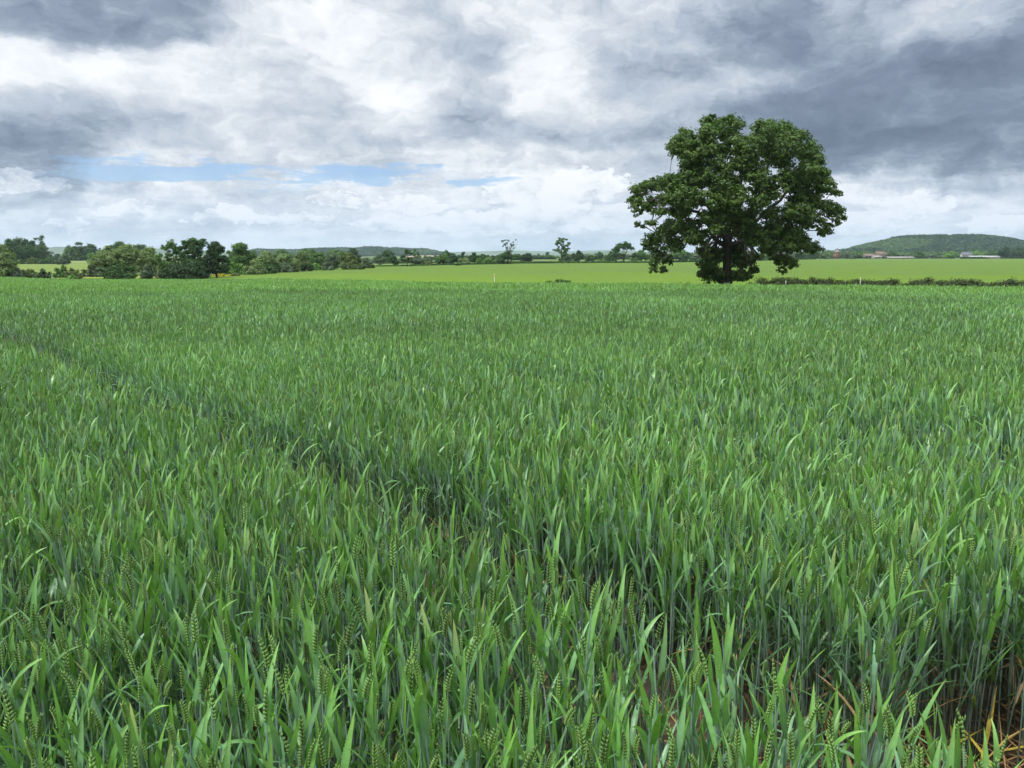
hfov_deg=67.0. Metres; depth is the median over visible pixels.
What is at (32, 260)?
round bush
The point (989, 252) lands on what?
hedgerow tree
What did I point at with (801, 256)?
hedgerow tree
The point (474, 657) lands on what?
wheat plant
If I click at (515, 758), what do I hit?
wheat plant
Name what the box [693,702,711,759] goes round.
wheat plant
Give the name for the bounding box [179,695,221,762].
wheat plant
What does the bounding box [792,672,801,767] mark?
wheat plant
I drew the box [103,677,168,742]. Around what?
wheat plant
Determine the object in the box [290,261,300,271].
willow bush
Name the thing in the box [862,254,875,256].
farm barn
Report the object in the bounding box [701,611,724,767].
wheat plant
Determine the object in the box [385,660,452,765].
wheat plant
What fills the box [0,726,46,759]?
wheat plant
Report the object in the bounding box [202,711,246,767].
wheat plant
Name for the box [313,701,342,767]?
wheat plant
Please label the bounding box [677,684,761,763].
wheat plant
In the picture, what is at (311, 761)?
wheat plant
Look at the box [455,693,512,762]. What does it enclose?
wheat plant
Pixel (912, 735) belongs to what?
wheat plant
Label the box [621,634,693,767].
wheat plant
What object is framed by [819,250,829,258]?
hedgerow tree
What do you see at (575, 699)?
wheat plant
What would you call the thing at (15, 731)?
wheat plant
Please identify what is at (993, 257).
white shed
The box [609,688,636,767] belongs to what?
wheat plant
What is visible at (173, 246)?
broadleaf tree
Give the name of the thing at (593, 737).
wheat plant
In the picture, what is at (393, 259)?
hedgerow tree
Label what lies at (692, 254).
field wood
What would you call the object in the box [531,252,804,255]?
dark low hills
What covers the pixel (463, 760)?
wheat plant
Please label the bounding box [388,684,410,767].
wheat plant
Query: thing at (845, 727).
wheat plant
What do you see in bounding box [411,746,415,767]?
wheat plant
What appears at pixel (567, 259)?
thicket bush
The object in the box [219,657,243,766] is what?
wheat plant
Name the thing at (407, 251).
hedgerow tree
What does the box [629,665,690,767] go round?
wheat plant
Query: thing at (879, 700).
wheat plant
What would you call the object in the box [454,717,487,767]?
wheat plant
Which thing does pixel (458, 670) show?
wheat plant
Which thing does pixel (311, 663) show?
wheat plant
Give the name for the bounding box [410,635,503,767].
wheat plant
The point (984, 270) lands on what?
bright green field
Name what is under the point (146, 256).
willow tree
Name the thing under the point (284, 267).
willow bush
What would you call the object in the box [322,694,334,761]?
wheat plant
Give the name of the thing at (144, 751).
wheat plant
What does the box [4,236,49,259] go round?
broadleaf tree
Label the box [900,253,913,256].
hedgerow tree
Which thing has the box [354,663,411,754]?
wheat plant
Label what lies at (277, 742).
wheat plant
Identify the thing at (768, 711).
wheat plant
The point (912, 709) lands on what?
wheat plant
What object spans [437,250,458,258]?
hedgerow tree
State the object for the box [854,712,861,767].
wheat plant
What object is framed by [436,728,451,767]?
wheat plant
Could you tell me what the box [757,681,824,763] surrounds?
wheat plant
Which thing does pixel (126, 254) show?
willow tree
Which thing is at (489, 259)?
round bush
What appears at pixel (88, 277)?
yellow flowered strip
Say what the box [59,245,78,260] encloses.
broadleaf tree
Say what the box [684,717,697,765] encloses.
wheat plant
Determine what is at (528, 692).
wheat plant
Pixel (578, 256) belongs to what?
hedgerow tree
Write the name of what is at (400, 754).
wheat plant
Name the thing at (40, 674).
wheat plant
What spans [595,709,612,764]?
wheat plant
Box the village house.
[960,251,972,256]
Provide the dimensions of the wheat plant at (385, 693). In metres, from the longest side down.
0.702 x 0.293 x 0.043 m
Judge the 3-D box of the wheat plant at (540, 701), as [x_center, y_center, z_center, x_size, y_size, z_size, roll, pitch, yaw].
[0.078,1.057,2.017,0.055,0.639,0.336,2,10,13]
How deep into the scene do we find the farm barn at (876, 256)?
814.63 m
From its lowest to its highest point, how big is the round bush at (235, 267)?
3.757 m
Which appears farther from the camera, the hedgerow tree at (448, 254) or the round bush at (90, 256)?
the round bush at (90, 256)
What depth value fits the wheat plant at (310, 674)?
2.09 m
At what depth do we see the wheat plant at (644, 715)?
1.98 m
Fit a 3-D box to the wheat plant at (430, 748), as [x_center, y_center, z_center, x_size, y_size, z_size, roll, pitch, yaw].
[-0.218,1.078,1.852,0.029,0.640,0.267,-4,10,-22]
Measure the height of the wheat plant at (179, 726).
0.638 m
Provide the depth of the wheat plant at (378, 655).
2.00 m
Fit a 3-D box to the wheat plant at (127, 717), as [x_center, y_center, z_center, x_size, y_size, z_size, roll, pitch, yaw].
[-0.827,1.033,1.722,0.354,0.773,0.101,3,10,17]
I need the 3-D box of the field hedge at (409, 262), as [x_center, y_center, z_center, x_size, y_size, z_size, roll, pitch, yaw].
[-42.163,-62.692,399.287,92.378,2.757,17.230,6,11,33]
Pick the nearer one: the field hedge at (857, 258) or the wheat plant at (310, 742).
the wheat plant at (310, 742)
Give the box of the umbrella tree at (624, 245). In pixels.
[609,241,637,260]
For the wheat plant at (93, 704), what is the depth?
1.90 m
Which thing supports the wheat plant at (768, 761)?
on the ground
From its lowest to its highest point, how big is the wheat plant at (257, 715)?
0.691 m
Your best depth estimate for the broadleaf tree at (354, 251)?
436.91 m
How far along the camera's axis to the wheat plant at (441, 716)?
1.85 m
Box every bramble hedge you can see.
[749,276,875,285]
[856,276,1023,286]
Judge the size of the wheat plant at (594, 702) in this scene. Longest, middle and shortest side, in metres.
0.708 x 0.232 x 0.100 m
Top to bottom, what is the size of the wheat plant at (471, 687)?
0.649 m
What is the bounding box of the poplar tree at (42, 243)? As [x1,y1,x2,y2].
[29,234,53,257]
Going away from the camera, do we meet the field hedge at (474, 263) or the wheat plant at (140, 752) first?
the wheat plant at (140, 752)
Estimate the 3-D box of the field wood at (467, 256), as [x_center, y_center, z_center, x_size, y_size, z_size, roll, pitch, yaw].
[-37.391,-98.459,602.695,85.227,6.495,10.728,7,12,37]
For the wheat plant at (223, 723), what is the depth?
1.96 m
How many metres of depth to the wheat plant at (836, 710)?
1.88 m
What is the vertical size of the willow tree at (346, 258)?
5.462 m
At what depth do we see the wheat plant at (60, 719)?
1.82 m
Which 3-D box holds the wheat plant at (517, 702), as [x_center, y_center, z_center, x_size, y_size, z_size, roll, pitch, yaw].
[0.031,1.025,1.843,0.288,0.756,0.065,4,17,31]
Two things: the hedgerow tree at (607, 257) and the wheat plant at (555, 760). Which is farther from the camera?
the hedgerow tree at (607, 257)
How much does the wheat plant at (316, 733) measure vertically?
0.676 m
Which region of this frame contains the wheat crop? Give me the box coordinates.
[0,276,1023,767]
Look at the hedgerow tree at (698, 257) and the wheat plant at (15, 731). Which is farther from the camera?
the hedgerow tree at (698, 257)
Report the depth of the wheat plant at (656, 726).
1.73 m
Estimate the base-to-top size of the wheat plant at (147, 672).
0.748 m
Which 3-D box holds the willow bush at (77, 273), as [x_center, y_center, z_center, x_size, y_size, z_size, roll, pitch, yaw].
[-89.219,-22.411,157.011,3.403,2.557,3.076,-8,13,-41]
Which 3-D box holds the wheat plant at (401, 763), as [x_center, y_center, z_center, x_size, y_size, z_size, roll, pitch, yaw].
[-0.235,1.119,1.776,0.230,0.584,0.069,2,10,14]
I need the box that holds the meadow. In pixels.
[16,263,89,273]
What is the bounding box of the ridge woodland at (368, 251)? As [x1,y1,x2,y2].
[247,246,441,256]
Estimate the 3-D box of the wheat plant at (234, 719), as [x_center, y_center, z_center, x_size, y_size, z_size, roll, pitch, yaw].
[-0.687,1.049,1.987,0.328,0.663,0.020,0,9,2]
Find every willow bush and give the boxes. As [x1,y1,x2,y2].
[4,266,22,276]
[22,268,36,277]
[52,264,67,277]
[63,267,83,278]
[139,263,156,278]
[230,272,239,275]
[242,260,268,274]
[277,261,293,272]
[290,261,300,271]
[322,265,333,270]
[346,261,361,269]
[361,257,373,267]
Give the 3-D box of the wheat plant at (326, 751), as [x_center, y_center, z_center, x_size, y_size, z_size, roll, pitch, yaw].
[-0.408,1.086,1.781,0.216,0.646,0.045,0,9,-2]
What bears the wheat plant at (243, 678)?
on the ground
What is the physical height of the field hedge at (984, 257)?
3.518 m
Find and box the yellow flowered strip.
[57,275,155,278]
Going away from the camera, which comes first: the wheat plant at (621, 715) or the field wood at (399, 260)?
the wheat plant at (621, 715)
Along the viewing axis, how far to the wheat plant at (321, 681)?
1.77 m
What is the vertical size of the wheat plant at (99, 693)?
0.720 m
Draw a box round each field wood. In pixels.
[358,258,432,262]
[423,254,506,259]
[521,254,556,258]
[566,254,650,259]
[650,252,808,258]
[803,250,1015,257]
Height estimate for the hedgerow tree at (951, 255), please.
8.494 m
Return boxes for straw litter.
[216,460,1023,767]
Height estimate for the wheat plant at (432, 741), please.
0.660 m
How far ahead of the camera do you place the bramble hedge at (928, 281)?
57.14 m
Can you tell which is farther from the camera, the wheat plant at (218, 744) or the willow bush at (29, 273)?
the willow bush at (29, 273)
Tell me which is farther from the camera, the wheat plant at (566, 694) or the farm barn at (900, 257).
the farm barn at (900, 257)
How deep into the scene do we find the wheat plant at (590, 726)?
1.82 m
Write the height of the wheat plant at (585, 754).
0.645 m
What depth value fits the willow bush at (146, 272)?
156.10 m
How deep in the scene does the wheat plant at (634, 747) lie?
1.70 m
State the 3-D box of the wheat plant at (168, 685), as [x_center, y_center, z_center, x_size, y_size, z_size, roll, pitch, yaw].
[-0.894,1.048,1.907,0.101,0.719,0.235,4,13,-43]
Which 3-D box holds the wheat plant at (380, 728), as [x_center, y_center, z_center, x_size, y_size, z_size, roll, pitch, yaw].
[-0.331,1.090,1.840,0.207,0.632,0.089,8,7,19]
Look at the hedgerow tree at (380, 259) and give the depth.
324.86 m
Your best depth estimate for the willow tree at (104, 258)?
181.06 m
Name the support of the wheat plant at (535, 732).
on the ground
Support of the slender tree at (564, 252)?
on the ground
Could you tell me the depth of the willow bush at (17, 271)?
146.21 m
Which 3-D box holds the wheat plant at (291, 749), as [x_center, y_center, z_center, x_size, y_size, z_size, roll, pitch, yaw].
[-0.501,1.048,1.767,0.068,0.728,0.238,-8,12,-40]
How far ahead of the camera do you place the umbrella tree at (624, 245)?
370.98 m
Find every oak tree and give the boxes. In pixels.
[178,237,207,263]
[203,241,230,277]
[624,112,847,284]
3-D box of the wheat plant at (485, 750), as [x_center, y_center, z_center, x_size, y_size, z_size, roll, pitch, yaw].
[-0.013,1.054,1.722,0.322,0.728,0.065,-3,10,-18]
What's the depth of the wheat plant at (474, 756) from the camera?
1.76 m
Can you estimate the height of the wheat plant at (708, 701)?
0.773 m
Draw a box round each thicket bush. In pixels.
[15,258,26,263]
[37,257,57,263]
[51,256,63,261]
[56,258,70,263]
[157,258,213,278]
[262,262,278,273]
[559,257,574,261]
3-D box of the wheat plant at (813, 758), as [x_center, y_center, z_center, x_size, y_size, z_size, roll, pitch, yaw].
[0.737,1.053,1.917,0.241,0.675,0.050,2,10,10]
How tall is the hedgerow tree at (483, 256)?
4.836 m
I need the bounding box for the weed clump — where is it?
[541,279,570,282]
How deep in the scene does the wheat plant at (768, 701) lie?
2.04 m
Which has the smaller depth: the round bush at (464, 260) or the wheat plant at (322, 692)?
the wheat plant at (322, 692)
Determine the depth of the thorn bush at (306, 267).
215.66 m
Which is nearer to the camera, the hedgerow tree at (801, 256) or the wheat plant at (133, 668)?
the wheat plant at (133, 668)
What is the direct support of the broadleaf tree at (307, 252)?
on the ground
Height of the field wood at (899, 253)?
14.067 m
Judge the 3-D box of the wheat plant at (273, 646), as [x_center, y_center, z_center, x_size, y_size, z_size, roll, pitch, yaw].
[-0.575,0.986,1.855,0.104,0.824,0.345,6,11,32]
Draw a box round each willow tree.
[0,243,20,276]
[87,245,117,267]
[110,243,140,274]
[134,246,162,271]
[250,250,281,266]
[275,252,301,266]
[291,252,310,269]
[321,252,341,269]
[338,252,357,269]
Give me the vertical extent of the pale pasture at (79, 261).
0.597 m
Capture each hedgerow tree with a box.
[373,254,386,264]
[381,249,394,261]
[386,255,398,264]
[400,249,414,266]
[410,249,419,259]
[411,255,425,264]
[434,253,449,263]
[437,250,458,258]
[447,255,457,263]
[467,252,481,262]
[481,254,490,259]
[519,253,532,261]
[571,250,583,261]
[585,255,595,260]
[595,252,603,259]
[604,251,616,260]
[636,250,649,260]
[669,249,690,259]
[690,253,703,259]
[793,252,805,257]
[806,251,819,257]
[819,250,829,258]
[840,250,857,258]
[852,251,863,256]
[887,251,900,256]
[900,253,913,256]
[909,251,924,258]
[925,252,944,258]
[942,251,957,258]
[971,250,984,255]
[983,249,998,255]
[996,246,1014,258]
[1012,247,1023,256]
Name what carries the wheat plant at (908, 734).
on the ground
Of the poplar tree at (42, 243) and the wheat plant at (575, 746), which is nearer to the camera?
the wheat plant at (575, 746)
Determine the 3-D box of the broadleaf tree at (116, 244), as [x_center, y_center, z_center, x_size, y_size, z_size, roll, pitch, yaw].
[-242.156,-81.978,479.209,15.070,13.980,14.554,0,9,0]
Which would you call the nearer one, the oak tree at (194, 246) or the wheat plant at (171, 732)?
the wheat plant at (171, 732)
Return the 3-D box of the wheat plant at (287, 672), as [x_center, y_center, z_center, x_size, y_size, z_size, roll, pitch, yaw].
[-0.584,1.002,1.963,0.325,0.765,0.055,-8,12,-39]
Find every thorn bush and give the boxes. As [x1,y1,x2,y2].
[34,268,51,278]
[80,264,95,276]
[92,266,105,276]
[99,261,139,278]
[300,263,314,270]
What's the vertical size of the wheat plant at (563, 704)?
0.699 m
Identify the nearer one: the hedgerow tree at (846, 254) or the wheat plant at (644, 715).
the wheat plant at (644, 715)
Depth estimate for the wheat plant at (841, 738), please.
1.69 m
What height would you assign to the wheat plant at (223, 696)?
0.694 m
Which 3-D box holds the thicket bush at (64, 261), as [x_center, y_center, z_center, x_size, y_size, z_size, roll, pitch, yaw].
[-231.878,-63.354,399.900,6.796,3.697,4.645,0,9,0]
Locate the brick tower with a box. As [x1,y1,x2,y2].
[833,248,840,258]
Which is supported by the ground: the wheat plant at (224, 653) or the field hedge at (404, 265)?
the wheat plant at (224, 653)
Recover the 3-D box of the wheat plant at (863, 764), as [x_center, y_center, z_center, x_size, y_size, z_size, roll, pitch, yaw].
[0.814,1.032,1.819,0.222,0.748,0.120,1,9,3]
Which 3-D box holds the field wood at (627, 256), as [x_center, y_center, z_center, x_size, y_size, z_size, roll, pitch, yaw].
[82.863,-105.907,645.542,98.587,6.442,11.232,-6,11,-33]
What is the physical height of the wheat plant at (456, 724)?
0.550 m
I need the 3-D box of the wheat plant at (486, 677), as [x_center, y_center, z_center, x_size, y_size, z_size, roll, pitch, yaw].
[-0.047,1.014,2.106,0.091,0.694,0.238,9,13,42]
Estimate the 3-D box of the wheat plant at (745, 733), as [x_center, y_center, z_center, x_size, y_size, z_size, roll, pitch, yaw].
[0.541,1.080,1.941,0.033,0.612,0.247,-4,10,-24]
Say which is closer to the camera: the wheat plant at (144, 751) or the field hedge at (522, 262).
the wheat plant at (144, 751)
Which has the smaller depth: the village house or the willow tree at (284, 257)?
the willow tree at (284, 257)
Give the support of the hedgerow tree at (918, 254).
on the ground
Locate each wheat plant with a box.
[0,659,60,765]
[0,714,22,767]
[0,720,46,762]
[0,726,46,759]
[1,701,54,765]
[2,726,51,767]
[13,691,28,765]
[18,644,84,765]
[23,659,138,767]
[26,693,72,764]
[33,667,126,762]
[42,662,106,761]
[50,680,81,767]
[51,680,101,767]
[53,703,77,765]
[63,664,106,767]
[63,712,102,767]
[65,667,85,767]
[65,695,83,767]
[75,707,97,761]
[79,679,114,763]
[84,688,122,764]
[84,751,108,767]
[91,700,124,764]
[95,651,143,740]
[99,709,121,751]
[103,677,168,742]
[115,648,156,735]
[119,668,237,758]
[120,701,139,761]
[129,631,164,766]
[129,667,185,764]
[130,718,167,767]
[135,711,149,767]
[139,717,166,767]
[141,739,185,767]
[142,668,174,762]
[144,671,187,767]
[144,675,171,767]
[147,640,219,767]
[159,705,220,767]
[165,717,199,767]
[166,611,257,764]
[167,702,190,766]
[168,700,205,761]
[172,730,183,767]
[173,666,231,767]
[177,616,279,767]
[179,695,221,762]
[180,751,213,767]
[185,683,210,761]
[185,741,231,767]
[188,712,198,757]
[194,684,227,766]
[196,675,259,767]
[197,684,262,767]
[198,656,231,752]
[200,721,225,763]
[202,695,246,740]
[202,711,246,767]
[208,727,218,761]
[213,628,257,767]
[218,634,314,767]
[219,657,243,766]
[222,644,263,762]
[235,641,295,767]
[235,665,295,767]
[239,682,284,767]
[242,675,271,767]
[252,699,279,767]
[255,635,276,766]
[258,627,335,764]
[259,719,300,767]
[262,624,357,763]
[267,660,305,767]
[268,706,285,767]
[273,736,338,767]
[283,675,305,767]
[284,609,337,765]
[284,610,322,725]
[287,678,314,763]
[288,665,351,766]
[291,742,318,767]
[292,672,328,735]
[293,669,315,767]
[297,666,333,767]
[305,696,313,767]
[306,618,342,767]
[307,669,340,748]
[307,729,321,767]
[310,656,354,726]
[313,665,357,767]
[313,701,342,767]
[314,704,326,767]
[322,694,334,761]
[324,637,382,767]
[324,725,333,766]
[328,738,359,767]
[329,664,402,767]
[330,616,393,766]
[330,702,340,767]
[333,687,390,766]
[334,707,387,767]
[335,643,379,767]
[335,703,362,767]
[345,719,355,767]
[350,664,412,752]
[353,646,405,751]
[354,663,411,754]
[355,650,437,763]
[355,681,375,767]
[358,663,396,750]
[360,711,388,767]
[360,717,411,767]
[361,635,371,749]
[365,685,430,763]
[372,649,387,751]
[377,732,389,767]
[379,651,389,749]
[384,647,396,764]
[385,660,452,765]
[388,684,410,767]
[394,722,436,766]
[395,727,410,767]
[397,659,439,752]
[397,755,406,767]
[401,744,439,767]
[404,678,433,756]
[404,679,425,767]
[407,671,437,749]
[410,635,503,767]
[410,659,430,767]
[410,665,484,767]
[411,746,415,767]
[416,626,493,767]
[416,694,478,764]
[417,698,498,767]
[427,743,431,760]
[429,717,434,759]
[431,708,448,757]
[433,654,506,767]
[434,731,487,767]
[435,680,500,765]
[436,704,478,767]
[436,712,505,767]
[436,713,470,762]
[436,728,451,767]
[439,621,506,758]
[446,707,458,761]
[447,618,548,767]
[447,627,494,756]
[450,718,476,767]
[452,687,524,767]
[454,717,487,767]
[455,668,478,757]
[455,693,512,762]
[459,647,513,725]
[459,673,469,734]
[466,717,523,767]
[484,662,551,755]
[484,678,522,767]
[488,656,608,767]
[488,689,497,767]
[497,709,512,767]
[503,668,556,734]
[503,674,538,734]
[503,697,562,748]
[512,732,536,767]
[513,708,536,766]
[513,719,518,767]
[517,648,549,766]
[536,654,581,765]
[536,662,615,767]
[536,673,558,762]
[537,626,600,767]
[537,709,544,762]
[545,749,570,767]
[546,602,633,764]
[549,700,591,767]
[550,674,575,767]
[551,728,566,766]
[552,694,584,766]
[558,723,604,767]
[563,669,620,767]
[563,686,630,757]
[563,688,599,767]
[570,728,582,767]
[572,717,574,736]
[576,725,596,764]
[579,642,595,767]
[589,702,621,767]
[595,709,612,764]
[597,664,621,767]
[598,660,611,727]
[600,685,615,767]
[604,654,630,709]
[607,695,639,767]
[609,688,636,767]
[612,679,619,767]
[616,654,645,767]
[620,707,631,738]
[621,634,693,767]
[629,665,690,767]
[631,693,677,767]
[635,670,658,762]
[635,695,661,757]
[636,726,668,767]
[650,698,660,767]
[656,710,690,767]
[659,642,736,767]
[675,661,708,767]
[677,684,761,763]
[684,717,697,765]
[686,702,706,766]
[692,644,721,759]
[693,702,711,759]
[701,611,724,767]
[703,651,779,744]
[705,655,729,761]
[714,706,730,764]
[714,728,767,762]
[720,693,729,767]
[723,695,729,750]
[731,714,748,767]
[735,715,770,767]
[737,717,773,767]
[737,723,742,767]
[745,728,772,767]
[746,718,760,767]
[748,689,779,756]
[755,659,792,767]
[756,646,795,767]
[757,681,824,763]
[765,677,778,766]
[771,658,815,760]
[772,670,821,767]
[773,681,842,767]
[773,688,845,767]
[777,703,820,767]
[780,691,795,767]
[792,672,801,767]
[797,702,818,767]
[800,684,815,767]
[805,730,863,767]
[814,692,919,767]
[833,683,839,766]
[837,721,853,764]
[838,681,893,767]
[849,683,871,767]
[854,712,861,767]
[868,679,891,767]
[872,699,888,767]
[881,705,921,760]
[884,693,939,767]
[887,686,947,765]
[891,714,914,767]
[900,679,945,765]
[919,710,942,767]
[936,704,965,767]
[940,725,961,767]
[991,718,1007,767]
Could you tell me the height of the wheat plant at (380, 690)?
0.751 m
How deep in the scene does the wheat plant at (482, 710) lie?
1.78 m
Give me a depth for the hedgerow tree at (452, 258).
321.06 m
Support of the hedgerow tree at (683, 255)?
on the ground
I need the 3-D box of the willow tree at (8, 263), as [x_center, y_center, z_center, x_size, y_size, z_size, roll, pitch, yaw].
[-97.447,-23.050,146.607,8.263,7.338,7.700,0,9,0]
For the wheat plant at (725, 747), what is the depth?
1.74 m
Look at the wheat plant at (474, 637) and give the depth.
2.02 m
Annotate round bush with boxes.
[25,257,38,263]
[65,274,76,278]
[86,252,95,260]
[224,261,243,274]
[312,263,322,269]
[458,257,469,262]
[475,258,482,262]
[482,257,495,262]
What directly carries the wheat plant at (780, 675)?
on the ground
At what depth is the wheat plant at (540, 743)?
1.83 m
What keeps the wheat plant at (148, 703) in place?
on the ground
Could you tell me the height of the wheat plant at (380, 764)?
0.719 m
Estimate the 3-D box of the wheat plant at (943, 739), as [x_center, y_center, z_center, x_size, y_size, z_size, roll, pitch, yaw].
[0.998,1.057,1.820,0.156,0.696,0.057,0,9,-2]
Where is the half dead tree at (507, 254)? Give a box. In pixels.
[496,239,518,263]
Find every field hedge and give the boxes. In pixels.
[375,261,510,263]
[375,264,431,266]
[431,262,513,264]
[511,260,651,263]
[652,258,815,262]
[816,257,886,258]
[960,256,1023,258]
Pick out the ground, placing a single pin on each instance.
(935, 712)
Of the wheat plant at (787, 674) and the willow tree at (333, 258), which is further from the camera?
the willow tree at (333, 258)
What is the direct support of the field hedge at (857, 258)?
on the ground
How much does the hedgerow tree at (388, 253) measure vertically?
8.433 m
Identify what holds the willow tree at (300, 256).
on the ground
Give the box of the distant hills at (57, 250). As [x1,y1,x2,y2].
[46,247,228,255]
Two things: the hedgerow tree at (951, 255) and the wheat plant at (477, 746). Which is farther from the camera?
the hedgerow tree at (951, 255)
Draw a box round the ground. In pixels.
[1,256,1023,767]
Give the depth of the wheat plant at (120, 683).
2.01 m
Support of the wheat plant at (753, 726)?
on the ground
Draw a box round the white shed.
[965,256,999,258]
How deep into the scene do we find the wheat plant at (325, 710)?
1.99 m
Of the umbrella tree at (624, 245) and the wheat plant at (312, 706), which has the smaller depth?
the wheat plant at (312, 706)
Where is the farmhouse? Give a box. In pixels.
[873,250,887,256]
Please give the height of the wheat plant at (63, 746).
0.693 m
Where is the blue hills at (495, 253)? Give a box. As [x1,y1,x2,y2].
[450,250,693,255]
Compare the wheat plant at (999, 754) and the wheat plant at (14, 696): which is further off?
the wheat plant at (14, 696)
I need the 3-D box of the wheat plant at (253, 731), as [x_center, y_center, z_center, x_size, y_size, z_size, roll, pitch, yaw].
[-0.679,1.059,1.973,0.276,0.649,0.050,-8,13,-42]
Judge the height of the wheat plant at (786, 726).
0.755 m
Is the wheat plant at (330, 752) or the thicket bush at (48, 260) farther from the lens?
the thicket bush at (48, 260)
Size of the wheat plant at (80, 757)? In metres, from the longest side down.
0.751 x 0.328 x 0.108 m
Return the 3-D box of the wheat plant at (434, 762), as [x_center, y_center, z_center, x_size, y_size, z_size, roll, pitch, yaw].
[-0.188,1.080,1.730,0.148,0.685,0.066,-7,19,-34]
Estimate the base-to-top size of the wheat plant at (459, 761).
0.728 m
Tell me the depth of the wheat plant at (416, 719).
1.73 m
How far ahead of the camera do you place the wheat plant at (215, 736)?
1.66 m
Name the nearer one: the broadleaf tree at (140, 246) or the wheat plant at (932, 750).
the wheat plant at (932, 750)
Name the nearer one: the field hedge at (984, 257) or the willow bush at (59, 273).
the willow bush at (59, 273)
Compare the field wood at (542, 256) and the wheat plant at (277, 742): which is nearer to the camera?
the wheat plant at (277, 742)
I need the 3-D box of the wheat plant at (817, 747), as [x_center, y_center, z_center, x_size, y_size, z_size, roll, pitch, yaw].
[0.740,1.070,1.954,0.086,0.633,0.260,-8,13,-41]
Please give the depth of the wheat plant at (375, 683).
1.92 m
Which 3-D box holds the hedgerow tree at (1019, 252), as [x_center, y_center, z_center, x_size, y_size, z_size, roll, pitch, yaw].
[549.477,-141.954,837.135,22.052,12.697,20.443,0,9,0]
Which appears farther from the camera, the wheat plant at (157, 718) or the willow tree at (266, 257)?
the willow tree at (266, 257)
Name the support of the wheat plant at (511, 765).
on the ground
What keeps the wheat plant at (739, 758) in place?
on the ground
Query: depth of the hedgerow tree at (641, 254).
417.12 m
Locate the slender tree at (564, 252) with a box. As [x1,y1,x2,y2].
[552,237,570,259]
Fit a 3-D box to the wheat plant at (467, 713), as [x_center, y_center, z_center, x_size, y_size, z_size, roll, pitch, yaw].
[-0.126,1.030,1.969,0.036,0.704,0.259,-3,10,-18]
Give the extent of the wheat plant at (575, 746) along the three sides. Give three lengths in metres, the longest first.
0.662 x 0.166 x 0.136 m
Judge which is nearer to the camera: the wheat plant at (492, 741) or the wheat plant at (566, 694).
the wheat plant at (492, 741)
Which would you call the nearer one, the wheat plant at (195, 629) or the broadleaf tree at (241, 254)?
the wheat plant at (195, 629)
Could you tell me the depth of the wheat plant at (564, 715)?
1.84 m
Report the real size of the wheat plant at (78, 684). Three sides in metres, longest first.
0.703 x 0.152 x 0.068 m
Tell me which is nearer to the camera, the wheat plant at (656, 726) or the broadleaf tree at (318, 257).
the wheat plant at (656, 726)
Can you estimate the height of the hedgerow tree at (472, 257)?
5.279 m
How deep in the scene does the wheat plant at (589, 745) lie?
1.69 m
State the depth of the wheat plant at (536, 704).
1.81 m
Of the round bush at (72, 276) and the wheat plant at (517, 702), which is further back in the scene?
the round bush at (72, 276)
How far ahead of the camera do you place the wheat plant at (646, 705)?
1.90 m
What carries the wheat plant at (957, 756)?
on the ground
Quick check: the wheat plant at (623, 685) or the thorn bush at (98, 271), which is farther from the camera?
the thorn bush at (98, 271)
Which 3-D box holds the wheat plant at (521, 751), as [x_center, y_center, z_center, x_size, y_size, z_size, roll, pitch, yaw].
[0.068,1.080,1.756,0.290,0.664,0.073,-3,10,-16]
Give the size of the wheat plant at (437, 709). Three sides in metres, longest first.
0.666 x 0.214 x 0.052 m
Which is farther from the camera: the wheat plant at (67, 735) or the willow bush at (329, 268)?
the willow bush at (329, 268)
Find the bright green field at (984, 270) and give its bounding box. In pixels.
[139,259,1023,284]
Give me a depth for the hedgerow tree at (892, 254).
834.71 m
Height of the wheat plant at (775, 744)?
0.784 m
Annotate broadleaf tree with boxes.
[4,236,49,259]
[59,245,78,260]
[72,242,91,259]
[87,243,100,254]
[109,241,124,249]
[133,244,145,250]
[154,239,184,271]
[224,242,258,266]
[271,248,294,258]
[293,248,317,262]
[308,250,326,265]
[325,248,345,260]
[346,248,361,261]
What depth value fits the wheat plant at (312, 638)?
1.90 m
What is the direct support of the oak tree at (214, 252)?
on the ground
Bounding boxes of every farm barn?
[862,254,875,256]
[871,255,881,258]
[887,257,914,258]
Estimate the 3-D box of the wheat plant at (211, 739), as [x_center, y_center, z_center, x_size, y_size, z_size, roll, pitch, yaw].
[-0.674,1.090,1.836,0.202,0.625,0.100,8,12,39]
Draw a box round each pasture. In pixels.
[70,261,90,262]
[374,260,649,264]
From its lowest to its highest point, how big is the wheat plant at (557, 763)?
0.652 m
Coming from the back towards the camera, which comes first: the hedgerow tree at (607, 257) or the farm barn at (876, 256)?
the farm barn at (876, 256)
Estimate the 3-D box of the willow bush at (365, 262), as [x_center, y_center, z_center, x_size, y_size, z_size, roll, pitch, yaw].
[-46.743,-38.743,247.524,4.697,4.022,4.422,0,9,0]
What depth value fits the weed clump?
77.89 m
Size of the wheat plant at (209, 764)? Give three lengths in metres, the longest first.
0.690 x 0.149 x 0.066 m
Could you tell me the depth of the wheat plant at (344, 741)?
1.80 m
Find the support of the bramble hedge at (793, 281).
on the ground
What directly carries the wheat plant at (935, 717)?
on the ground
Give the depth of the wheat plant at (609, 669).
1.99 m
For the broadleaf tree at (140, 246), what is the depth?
476.38 m
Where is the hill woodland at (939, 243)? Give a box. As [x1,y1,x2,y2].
[827,233,1023,252]
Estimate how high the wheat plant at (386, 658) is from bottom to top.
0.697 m
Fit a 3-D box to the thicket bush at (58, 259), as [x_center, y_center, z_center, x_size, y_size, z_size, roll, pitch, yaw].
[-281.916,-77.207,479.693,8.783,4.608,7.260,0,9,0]
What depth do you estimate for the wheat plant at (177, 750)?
1.68 m
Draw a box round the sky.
[0,0,1023,252]

